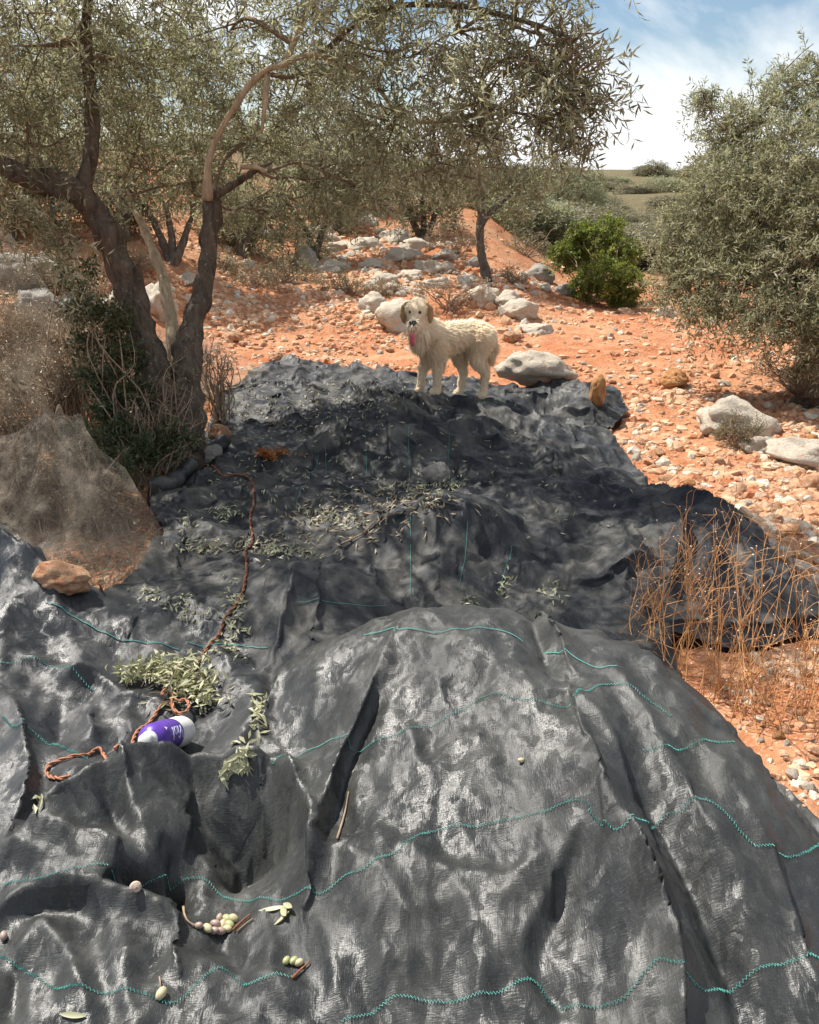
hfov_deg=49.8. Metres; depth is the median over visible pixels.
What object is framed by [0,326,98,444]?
dry bush
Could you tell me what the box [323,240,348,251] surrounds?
rock
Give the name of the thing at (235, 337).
rock
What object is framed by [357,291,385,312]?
rock
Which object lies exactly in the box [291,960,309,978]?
twig
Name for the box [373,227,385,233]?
stone
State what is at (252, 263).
rock
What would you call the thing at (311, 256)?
rock
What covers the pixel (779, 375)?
dry bush
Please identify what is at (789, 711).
stone
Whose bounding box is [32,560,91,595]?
rock
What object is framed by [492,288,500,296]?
stone
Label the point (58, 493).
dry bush
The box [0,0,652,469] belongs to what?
olive tree
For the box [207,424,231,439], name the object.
rock
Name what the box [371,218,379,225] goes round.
stone
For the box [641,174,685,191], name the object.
scrub bush
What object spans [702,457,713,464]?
stone
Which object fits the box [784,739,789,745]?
stone
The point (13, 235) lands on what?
olive tree
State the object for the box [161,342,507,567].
dry leaf litter
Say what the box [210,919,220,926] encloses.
olive
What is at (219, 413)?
dry bush
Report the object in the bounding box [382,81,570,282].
olive tree
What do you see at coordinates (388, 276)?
rock
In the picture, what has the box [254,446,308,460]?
dead sprig
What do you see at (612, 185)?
scrub bush
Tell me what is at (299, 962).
olive
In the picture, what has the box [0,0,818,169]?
sky
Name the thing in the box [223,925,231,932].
olive
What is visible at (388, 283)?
stone
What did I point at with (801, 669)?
dry weed
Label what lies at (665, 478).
stone
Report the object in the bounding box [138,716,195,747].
bottle
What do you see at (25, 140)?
scrub bush
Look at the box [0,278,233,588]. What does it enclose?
dry grass
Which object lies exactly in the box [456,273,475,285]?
rock
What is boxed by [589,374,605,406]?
rock
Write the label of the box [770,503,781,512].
stone
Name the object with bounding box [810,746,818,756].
stone
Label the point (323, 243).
dry bush
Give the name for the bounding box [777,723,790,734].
stone
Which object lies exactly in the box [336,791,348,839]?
twig
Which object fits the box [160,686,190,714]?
rope
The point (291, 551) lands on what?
leaf litter
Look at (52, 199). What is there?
olive tree
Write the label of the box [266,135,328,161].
scrub bush
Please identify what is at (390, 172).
olive tree
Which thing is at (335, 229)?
olive tree
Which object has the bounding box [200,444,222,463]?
rock
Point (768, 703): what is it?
stone
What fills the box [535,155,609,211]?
olive tree
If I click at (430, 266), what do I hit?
rock
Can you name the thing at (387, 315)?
rock
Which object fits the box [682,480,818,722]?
dry weed
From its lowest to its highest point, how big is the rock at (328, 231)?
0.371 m
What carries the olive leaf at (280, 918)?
on the ground tarp
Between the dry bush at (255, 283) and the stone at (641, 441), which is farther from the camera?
the dry bush at (255, 283)
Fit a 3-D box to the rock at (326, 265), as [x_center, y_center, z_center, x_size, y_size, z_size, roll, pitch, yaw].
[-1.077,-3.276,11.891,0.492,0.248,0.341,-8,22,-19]
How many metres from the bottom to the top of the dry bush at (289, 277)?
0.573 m
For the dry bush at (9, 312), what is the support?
on the ground at (552, 341)
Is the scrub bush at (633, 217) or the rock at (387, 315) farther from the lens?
the scrub bush at (633, 217)
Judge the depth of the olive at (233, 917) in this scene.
1.97 m
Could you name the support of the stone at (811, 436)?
on the ground at (552, 341)
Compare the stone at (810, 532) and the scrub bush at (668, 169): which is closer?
the stone at (810, 532)
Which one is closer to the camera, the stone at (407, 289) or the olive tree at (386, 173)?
the stone at (407, 289)
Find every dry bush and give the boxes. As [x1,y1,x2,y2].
[0,244,112,306]
[0,288,64,368]
[0,303,68,396]
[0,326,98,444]
[0,381,64,491]
[0,429,148,536]
[0,432,46,530]
[22,316,97,454]
[42,234,112,295]
[51,318,132,406]
[84,347,220,476]
[127,241,164,279]
[201,335,247,423]
[216,246,245,273]
[220,259,288,290]
[256,251,326,284]
[304,229,333,249]
[317,265,371,295]
[361,276,405,296]
[405,270,493,311]
[417,219,491,254]
[499,260,534,283]
[503,227,554,264]
[709,406,769,451]
[749,351,793,390]
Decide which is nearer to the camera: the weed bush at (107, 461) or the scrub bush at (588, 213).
the weed bush at (107, 461)
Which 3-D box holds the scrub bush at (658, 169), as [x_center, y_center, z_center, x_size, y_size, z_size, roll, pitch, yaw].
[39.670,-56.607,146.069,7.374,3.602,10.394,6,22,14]
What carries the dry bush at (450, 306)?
on the ground at (552, 341)
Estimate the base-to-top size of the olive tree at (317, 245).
3.184 m
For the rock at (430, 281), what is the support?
on the ground at (552, 341)
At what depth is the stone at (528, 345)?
8.94 m
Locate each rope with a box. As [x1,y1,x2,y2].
[44,702,178,780]
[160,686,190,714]
[188,464,254,687]
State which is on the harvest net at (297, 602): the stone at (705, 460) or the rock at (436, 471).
the rock at (436, 471)
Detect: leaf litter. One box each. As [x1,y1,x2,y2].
[32,793,42,813]
[126,573,250,659]
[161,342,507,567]
[165,356,661,609]
[218,692,270,789]
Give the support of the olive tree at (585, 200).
on the ground at (552, 341)
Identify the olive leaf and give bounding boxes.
[60,1012,85,1017]
[224,751,242,762]
[259,905,281,910]
[274,910,289,924]
[280,905,286,915]
[283,902,291,907]
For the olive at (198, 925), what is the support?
on the ground tarp
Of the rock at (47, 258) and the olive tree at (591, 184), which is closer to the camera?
the rock at (47, 258)
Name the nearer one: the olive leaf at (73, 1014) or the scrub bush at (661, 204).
the olive leaf at (73, 1014)
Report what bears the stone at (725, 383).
on the ground at (552, 341)
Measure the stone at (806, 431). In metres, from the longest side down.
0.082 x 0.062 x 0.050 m
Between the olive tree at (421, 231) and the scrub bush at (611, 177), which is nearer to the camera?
the olive tree at (421, 231)
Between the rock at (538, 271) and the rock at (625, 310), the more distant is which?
the rock at (538, 271)
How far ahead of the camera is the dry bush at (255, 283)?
10.74 m
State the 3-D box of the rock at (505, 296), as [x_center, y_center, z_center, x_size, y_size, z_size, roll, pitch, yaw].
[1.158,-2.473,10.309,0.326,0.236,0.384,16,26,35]
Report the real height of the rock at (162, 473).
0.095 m
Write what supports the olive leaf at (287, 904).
on the ground tarp
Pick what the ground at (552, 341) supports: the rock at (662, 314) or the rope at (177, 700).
the rock at (662, 314)
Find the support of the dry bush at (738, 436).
on the ground at (552, 341)
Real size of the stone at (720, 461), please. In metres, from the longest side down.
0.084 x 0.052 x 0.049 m
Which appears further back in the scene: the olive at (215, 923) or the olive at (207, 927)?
the olive at (215, 923)
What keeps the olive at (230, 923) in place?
on the ground tarp
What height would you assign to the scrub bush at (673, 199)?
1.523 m
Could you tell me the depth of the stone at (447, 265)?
11.70 m
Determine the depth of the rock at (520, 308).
10.00 m
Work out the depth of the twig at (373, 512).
4.05 m
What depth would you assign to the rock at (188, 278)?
9.90 m
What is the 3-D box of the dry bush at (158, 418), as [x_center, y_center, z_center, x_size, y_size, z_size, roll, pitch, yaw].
[-1.510,-0.553,5.165,0.776,0.793,0.592,-4,21,-10]
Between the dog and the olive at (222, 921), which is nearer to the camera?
the olive at (222, 921)
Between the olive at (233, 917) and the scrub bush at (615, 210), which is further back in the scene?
the scrub bush at (615, 210)
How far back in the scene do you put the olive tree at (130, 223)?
10.19 m
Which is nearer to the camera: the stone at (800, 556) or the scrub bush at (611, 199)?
the stone at (800, 556)
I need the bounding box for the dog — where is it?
[400,297,502,398]
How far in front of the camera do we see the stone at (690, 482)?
5.04 m
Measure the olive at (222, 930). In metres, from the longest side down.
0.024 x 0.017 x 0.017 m
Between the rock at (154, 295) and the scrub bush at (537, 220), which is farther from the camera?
the scrub bush at (537, 220)
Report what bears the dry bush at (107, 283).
on the ground at (552, 341)
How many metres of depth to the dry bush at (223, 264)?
10.93 m
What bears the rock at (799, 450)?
on the ground at (552, 341)
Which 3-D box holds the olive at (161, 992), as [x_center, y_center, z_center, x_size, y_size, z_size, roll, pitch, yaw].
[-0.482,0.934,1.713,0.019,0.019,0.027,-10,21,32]
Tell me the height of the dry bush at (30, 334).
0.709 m
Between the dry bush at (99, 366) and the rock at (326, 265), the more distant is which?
the rock at (326, 265)
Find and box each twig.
[182,906,194,925]
[232,914,249,930]
[237,918,253,931]
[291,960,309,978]
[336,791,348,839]
[341,512,392,544]
[363,491,420,514]
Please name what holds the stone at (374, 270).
on the ground at (552, 341)
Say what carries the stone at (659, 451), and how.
on the ground at (552, 341)
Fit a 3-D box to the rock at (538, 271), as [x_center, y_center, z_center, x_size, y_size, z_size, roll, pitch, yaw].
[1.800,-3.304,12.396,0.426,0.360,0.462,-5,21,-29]
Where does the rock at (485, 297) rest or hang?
on the ground at (552, 341)
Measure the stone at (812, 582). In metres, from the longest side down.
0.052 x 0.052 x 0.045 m
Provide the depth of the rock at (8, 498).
4.61 m
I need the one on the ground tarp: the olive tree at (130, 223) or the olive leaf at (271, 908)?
the olive leaf at (271, 908)
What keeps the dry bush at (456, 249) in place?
on the ground at (552, 341)
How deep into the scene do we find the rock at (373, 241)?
12.70 m
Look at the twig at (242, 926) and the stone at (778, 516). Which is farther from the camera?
the stone at (778, 516)
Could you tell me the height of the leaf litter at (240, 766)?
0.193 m
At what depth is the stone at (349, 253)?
12.36 m
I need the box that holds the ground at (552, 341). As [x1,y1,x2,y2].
[0,149,818,817]
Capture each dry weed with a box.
[616,508,746,680]
[618,492,734,641]
[650,486,775,699]
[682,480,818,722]
[698,619,818,745]
[703,551,818,731]
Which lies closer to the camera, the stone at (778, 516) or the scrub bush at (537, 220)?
the stone at (778, 516)
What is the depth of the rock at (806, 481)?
4.96 m
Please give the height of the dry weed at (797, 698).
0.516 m
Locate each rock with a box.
[0,252,53,289]
[0,492,49,516]
[17,288,59,315]
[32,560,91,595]
[39,252,71,284]
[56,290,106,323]
[102,290,122,330]
[143,471,164,479]
[145,281,178,322]
[177,272,195,285]
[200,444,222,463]
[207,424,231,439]
[221,332,243,341]
[242,259,255,267]
[268,351,283,360]
[277,283,294,293]
[292,244,318,268]
[311,224,334,237]
[316,259,346,271]
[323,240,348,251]
[341,212,374,226]
[347,236,381,250]
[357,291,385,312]
[358,257,382,267]
[369,273,398,284]
[374,298,408,333]
[376,228,410,240]
[383,247,414,261]
[399,237,434,249]
[400,269,421,280]
[413,260,442,273]
[421,462,449,482]
[422,277,451,288]
[431,248,459,259]
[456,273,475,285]
[464,257,478,267]
[467,284,495,304]
[494,289,519,305]
[494,349,578,386]
[496,298,538,319]
[502,331,520,342]
[518,323,552,334]
[527,263,554,282]
[554,283,575,296]
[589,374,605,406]
[616,307,635,314]
[652,306,676,317]
[658,368,688,388]
[695,395,781,436]
[738,436,773,453]
[765,437,818,467]
[797,472,818,491]
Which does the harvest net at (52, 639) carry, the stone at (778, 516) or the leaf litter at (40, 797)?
the leaf litter at (40, 797)
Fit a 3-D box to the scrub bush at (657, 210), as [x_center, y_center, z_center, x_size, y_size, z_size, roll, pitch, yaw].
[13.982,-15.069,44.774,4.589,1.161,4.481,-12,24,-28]
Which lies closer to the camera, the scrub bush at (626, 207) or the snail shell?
the snail shell
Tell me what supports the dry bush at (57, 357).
on the ground at (552, 341)
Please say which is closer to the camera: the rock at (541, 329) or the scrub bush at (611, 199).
the rock at (541, 329)
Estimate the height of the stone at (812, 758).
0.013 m
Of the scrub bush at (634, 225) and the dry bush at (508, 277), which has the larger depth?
the scrub bush at (634, 225)
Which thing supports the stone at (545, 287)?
on the ground at (552, 341)
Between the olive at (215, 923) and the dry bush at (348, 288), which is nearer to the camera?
the olive at (215, 923)
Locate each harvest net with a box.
[0,525,299,945]
[51,354,818,731]
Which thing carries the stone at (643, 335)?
on the ground at (552, 341)
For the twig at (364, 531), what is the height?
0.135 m
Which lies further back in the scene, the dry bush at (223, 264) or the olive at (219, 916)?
the dry bush at (223, 264)
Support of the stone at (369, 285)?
on the ground at (552, 341)
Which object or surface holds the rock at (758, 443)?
on the ground at (552, 341)
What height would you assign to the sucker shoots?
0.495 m
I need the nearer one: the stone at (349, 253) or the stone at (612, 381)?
the stone at (612, 381)
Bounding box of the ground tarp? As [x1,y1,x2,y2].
[0,604,818,1023]
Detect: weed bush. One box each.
[41,244,120,432]
[50,416,151,507]
[61,290,161,479]
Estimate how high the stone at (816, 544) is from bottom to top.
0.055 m
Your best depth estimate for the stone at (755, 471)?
5.23 m
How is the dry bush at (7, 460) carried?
on the ground at (552, 341)
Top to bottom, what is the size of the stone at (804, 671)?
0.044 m
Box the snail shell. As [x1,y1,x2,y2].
[129,881,141,892]
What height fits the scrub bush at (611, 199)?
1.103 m
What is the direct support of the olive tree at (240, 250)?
on the ground at (552, 341)
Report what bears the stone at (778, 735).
on the ground at (552, 341)
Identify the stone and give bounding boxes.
[239,341,247,346]
[327,233,341,240]
[346,250,354,256]
[362,281,371,289]
[364,268,381,272]
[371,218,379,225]
[371,344,378,349]
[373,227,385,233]
[383,282,398,292]
[385,347,394,351]
[387,233,397,241]
[395,290,405,296]
[400,286,410,293]
[410,249,424,256]
[413,292,427,299]
[442,261,455,271]
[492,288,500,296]
[524,343,531,347]
[537,283,551,291]
[608,379,616,383]
[632,453,640,460]
[638,439,645,444]
[639,333,647,338]
[652,447,665,455]
[658,475,672,482]
[683,478,694,485]
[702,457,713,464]
[710,372,719,377]
[714,458,724,464]
[717,380,730,385]
[719,693,729,699]
[730,482,746,492]
[741,500,752,505]
[753,469,761,474]
[757,737,763,742]
[758,676,765,683]
[759,699,771,706]
[767,666,777,674]
[769,514,783,522]
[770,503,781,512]
[772,730,785,739]
[773,531,784,539]
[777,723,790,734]
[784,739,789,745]
[785,767,798,779]
[787,708,795,714]
[792,554,805,561]
[797,520,812,531]
[798,782,818,792]
[801,429,810,433]
[802,530,817,535]
[802,541,818,547]
[802,668,812,676]
[806,433,817,438]
[808,756,818,761]
[809,517,818,526]
[809,579,818,587]
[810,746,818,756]
[812,773,818,777]
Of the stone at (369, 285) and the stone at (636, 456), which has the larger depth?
the stone at (369, 285)
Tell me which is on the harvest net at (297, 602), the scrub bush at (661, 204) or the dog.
the dog
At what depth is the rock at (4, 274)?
7.64 m
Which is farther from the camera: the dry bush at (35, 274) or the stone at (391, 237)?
the stone at (391, 237)
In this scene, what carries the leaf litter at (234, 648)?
on the harvest net at (52, 639)
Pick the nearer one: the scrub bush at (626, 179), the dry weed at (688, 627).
the dry weed at (688, 627)
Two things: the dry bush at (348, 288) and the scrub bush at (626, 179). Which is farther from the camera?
the scrub bush at (626, 179)
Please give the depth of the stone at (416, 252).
12.43 m
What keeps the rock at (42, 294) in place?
on the ground at (552, 341)
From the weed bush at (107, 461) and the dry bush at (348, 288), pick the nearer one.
the weed bush at (107, 461)
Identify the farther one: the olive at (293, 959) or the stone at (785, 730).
the stone at (785, 730)
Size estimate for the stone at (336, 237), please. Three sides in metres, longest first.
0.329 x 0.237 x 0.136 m
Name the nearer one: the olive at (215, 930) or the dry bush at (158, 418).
the olive at (215, 930)
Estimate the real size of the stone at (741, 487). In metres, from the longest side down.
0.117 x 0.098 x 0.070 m
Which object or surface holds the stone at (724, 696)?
on the ground at (552, 341)
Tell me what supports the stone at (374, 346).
on the ground at (552, 341)
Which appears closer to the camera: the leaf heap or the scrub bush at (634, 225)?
the leaf heap
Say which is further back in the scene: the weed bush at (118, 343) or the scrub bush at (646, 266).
the scrub bush at (646, 266)
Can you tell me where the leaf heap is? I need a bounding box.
[105,648,236,714]
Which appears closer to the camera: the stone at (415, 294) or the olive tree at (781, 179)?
the olive tree at (781, 179)
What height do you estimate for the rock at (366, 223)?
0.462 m
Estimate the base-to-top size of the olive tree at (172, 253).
2.797 m
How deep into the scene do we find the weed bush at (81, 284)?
5.56 m
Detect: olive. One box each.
[0,930,7,940]
[155,986,166,999]
[194,922,202,928]
[202,923,212,932]
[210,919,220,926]
[210,926,218,934]
[216,913,222,920]
[217,927,225,934]
[219,919,225,926]
[222,914,229,919]
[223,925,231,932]
[225,920,233,927]
[229,913,238,922]
[283,956,289,964]
[289,956,297,964]
[294,958,303,966]
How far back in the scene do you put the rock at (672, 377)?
7.24 m
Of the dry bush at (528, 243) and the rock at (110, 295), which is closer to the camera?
the rock at (110, 295)
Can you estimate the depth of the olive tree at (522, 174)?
16.06 m
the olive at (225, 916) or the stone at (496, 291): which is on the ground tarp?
the olive at (225, 916)
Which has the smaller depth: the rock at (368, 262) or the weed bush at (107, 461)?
the weed bush at (107, 461)
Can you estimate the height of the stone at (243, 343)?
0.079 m
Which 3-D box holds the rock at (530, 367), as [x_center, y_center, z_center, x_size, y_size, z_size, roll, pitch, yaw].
[0.999,-1.125,6.883,0.615,0.297,0.421,-9,23,-22]
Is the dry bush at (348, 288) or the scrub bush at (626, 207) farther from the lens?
the scrub bush at (626, 207)
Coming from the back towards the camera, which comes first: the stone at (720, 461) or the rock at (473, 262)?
the rock at (473, 262)
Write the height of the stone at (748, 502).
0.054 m
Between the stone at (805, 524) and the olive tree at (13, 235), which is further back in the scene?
the olive tree at (13, 235)
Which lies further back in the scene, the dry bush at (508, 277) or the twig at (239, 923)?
the dry bush at (508, 277)
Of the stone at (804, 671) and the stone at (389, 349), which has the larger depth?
the stone at (389, 349)
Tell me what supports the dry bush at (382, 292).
on the ground at (552, 341)
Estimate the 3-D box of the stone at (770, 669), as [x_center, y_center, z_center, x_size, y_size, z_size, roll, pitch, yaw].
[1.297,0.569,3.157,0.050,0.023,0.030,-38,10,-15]
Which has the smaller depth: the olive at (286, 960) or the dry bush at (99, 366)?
the olive at (286, 960)
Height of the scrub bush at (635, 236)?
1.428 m
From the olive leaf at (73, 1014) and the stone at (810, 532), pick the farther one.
the stone at (810, 532)
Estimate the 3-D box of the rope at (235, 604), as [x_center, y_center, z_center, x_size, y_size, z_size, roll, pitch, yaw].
[-0.834,0.087,4.067,0.272,0.215,2.563,-4,21,-10]
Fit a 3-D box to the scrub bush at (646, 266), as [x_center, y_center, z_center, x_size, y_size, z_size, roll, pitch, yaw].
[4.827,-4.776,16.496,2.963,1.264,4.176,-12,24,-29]
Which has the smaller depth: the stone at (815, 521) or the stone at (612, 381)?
the stone at (815, 521)
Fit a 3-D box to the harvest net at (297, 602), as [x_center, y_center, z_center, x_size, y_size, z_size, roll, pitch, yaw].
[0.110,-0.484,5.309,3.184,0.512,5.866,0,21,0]
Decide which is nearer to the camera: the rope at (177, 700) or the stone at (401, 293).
the rope at (177, 700)
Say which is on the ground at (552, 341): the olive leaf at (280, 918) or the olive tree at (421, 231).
the olive tree at (421, 231)
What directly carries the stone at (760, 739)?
on the ground at (552, 341)
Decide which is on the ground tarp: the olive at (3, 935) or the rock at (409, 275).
the olive at (3, 935)
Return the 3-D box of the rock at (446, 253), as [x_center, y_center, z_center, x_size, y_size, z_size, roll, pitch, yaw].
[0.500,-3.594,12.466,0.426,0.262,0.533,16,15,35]
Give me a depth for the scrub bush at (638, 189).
87.01 m
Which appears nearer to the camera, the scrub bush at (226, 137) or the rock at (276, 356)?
the rock at (276, 356)
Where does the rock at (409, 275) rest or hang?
on the ground at (552, 341)
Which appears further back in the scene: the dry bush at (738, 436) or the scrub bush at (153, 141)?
the scrub bush at (153, 141)
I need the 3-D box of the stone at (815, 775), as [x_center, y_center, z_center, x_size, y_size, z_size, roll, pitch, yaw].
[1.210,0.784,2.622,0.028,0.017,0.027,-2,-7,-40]
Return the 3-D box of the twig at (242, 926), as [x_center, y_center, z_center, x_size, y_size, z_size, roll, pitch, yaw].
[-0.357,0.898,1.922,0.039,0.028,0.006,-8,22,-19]
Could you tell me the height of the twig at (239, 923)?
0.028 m
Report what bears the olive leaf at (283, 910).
on the ground tarp
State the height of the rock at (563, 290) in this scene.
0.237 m
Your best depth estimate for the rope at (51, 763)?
2.44 m
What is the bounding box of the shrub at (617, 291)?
[543,210,652,308]
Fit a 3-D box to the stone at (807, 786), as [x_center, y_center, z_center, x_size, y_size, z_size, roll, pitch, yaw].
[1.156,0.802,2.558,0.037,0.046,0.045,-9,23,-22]
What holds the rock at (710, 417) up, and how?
on the ground at (552, 341)
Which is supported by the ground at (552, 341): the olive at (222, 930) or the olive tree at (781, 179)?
the olive tree at (781, 179)
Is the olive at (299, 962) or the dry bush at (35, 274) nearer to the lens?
the olive at (299, 962)
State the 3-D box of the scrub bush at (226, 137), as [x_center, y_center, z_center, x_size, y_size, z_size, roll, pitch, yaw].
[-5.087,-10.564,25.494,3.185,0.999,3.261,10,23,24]
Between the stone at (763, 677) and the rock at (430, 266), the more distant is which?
the rock at (430, 266)
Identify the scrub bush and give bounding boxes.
[0,129,57,150]
[103,134,178,148]
[185,129,280,154]
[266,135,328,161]
[468,190,588,248]
[522,199,624,243]
[529,211,707,267]
[579,204,625,217]
[588,199,637,215]
[591,175,624,183]
[595,181,629,191]
[601,195,627,206]
[601,225,746,276]
[606,175,634,183]
[608,181,668,194]
[612,208,660,224]
[616,219,675,234]
[628,158,671,176]
[631,165,675,176]
[638,196,696,214]
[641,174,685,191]
[642,205,705,221]
[643,193,697,212]
[667,165,709,180]
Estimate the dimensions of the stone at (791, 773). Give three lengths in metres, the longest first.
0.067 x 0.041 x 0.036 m
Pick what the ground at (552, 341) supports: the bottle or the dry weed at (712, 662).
the dry weed at (712, 662)
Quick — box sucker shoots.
[60,409,207,487]
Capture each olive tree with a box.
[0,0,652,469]
[0,1,132,244]
[0,143,63,246]
[73,156,176,243]
[98,10,260,266]
[182,175,288,258]
[232,33,408,260]
[281,149,373,235]
[332,137,412,213]
[355,140,420,211]
[371,165,467,237]
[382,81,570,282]
[451,159,546,229]
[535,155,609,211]
[550,170,608,206]
[630,25,818,417]
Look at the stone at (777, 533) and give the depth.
4.32 m
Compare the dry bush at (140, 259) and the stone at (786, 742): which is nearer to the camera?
the stone at (786, 742)
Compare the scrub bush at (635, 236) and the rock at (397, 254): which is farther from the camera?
the scrub bush at (635, 236)
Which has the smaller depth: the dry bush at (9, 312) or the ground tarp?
the ground tarp
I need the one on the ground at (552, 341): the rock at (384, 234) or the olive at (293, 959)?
the rock at (384, 234)
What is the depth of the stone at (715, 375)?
7.68 m
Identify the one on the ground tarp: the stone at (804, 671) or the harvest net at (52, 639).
the harvest net at (52, 639)
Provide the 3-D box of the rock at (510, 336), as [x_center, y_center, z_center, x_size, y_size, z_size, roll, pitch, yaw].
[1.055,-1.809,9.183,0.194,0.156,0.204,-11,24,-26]
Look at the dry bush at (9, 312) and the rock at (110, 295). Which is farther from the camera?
the rock at (110, 295)
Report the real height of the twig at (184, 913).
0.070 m
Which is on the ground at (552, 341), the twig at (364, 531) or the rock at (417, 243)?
the rock at (417, 243)
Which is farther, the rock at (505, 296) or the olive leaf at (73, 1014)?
the rock at (505, 296)
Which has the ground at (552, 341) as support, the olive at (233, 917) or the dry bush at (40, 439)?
the dry bush at (40, 439)
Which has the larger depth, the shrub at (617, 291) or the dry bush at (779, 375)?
the shrub at (617, 291)
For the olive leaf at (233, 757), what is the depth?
2.27 m
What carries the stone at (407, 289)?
on the ground at (552, 341)
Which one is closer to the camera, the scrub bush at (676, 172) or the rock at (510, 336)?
the rock at (510, 336)

